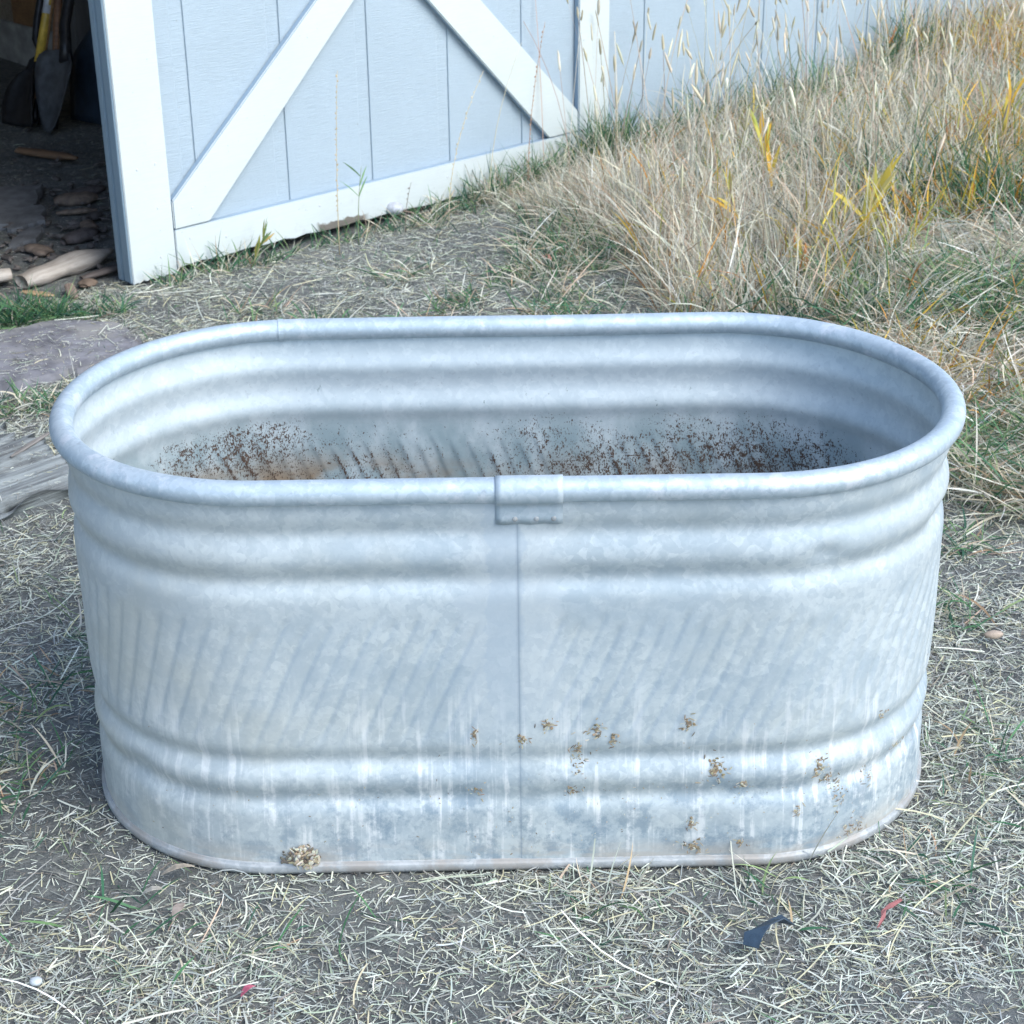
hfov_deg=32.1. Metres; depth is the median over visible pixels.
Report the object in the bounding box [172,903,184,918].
fallen leaf
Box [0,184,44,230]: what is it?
slate
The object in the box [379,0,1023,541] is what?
dry tall grass
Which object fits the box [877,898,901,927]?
ribbon
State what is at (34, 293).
wood splinter
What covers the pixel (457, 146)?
seed stalk
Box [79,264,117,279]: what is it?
dark branch
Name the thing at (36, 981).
pebble
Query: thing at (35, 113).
garden hoe
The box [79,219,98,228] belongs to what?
bark chip
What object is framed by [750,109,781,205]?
yellow weed
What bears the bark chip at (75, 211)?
on the ground at (90, 154)
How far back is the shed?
5.00 m
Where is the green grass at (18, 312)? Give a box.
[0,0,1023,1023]
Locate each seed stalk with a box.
[335,75,339,254]
[342,162,367,244]
[405,184,410,231]
[448,72,482,223]
[489,45,520,204]
[528,24,544,172]
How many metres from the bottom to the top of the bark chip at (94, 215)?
0.022 m
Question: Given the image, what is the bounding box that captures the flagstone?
[0,320,141,392]
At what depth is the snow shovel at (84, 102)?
6.26 m
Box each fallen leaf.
[141,886,165,895]
[161,863,193,874]
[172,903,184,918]
[241,984,254,996]
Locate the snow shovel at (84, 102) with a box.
[69,28,101,124]
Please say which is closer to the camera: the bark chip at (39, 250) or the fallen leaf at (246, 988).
the fallen leaf at (246, 988)
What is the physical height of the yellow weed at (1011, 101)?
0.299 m
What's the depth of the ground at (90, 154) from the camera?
2.37 m
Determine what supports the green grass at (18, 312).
on the ground at (90, 154)
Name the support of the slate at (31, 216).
on the ground at (90, 154)
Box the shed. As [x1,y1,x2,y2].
[0,0,1020,284]
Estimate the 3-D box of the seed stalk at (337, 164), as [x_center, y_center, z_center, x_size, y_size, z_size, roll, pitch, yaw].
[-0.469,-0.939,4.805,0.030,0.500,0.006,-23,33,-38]
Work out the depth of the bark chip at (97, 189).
5.44 m
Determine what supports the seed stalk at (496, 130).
on the ground at (90, 154)
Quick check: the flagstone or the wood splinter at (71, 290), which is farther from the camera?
the wood splinter at (71, 290)
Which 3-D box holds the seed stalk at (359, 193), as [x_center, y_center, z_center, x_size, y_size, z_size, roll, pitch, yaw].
[-0.429,-0.861,4.933,0.093,0.240,0.028,-20,31,-34]
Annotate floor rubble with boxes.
[0,128,111,288]
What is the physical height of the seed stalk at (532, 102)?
0.500 m
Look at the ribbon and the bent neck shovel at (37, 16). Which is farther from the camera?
the bent neck shovel at (37, 16)
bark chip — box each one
[24,244,54,256]
[53,191,97,206]
[56,208,97,214]
[60,227,98,244]
[71,185,105,193]
[77,278,97,286]
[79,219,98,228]
[86,211,102,220]
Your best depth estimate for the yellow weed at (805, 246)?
4.55 m
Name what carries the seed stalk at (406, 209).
on the ground at (90, 154)
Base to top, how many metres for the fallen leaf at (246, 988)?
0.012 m
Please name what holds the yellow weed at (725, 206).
on the ground at (90, 154)
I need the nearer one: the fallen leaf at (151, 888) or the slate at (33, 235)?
the fallen leaf at (151, 888)
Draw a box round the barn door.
[88,0,609,284]
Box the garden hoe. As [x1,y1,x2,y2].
[32,0,53,123]
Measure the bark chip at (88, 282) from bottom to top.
0.018 m
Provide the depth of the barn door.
4.89 m
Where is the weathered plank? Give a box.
[0,421,68,521]
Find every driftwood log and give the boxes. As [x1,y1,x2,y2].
[0,268,12,282]
[15,248,113,287]
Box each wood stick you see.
[10,432,49,457]
[14,147,78,159]
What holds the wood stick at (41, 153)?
on the ground at (90, 154)
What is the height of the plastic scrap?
0.023 m
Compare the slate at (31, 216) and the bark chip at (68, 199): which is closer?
the slate at (31, 216)
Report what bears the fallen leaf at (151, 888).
on the ground at (90, 154)
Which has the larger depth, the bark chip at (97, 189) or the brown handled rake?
the brown handled rake
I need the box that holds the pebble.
[29,976,42,985]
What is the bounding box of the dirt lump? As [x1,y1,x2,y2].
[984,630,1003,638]
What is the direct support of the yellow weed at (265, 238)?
on the ground at (90, 154)
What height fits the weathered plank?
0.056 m
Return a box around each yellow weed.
[251,219,276,267]
[706,168,749,247]
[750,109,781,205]
[777,225,809,277]
[827,150,904,257]
[995,68,1023,160]
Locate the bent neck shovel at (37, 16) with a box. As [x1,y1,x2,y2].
[26,0,43,124]
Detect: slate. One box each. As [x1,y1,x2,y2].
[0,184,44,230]
[4,223,44,251]
[5,205,46,232]
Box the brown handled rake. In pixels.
[39,0,62,128]
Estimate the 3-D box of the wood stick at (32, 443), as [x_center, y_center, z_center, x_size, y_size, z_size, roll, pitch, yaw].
[-0.977,-0.136,3.605,0.013,0.008,0.130,9,27,20]
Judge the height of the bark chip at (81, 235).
0.037 m
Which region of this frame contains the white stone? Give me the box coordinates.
[386,202,402,214]
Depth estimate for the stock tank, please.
2.31 m
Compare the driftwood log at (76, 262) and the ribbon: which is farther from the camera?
the driftwood log at (76, 262)
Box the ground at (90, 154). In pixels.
[0,34,1023,1023]
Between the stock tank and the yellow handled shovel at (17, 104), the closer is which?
the stock tank
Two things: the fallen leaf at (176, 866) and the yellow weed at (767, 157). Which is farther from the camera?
the yellow weed at (767, 157)
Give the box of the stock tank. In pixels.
[49,312,965,873]
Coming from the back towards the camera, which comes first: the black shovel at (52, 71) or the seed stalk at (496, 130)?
the black shovel at (52, 71)
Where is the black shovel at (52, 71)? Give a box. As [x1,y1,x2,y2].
[35,0,74,132]
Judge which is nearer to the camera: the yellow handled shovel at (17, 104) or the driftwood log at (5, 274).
the driftwood log at (5, 274)
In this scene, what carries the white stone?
on the ground at (90, 154)
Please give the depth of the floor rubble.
5.09 m
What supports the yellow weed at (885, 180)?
on the ground at (90, 154)
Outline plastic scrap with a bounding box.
[743,914,794,948]
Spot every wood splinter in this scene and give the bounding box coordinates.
[21,290,52,296]
[64,283,77,299]
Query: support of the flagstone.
on the ground at (90, 154)
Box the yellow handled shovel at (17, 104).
[2,0,50,126]

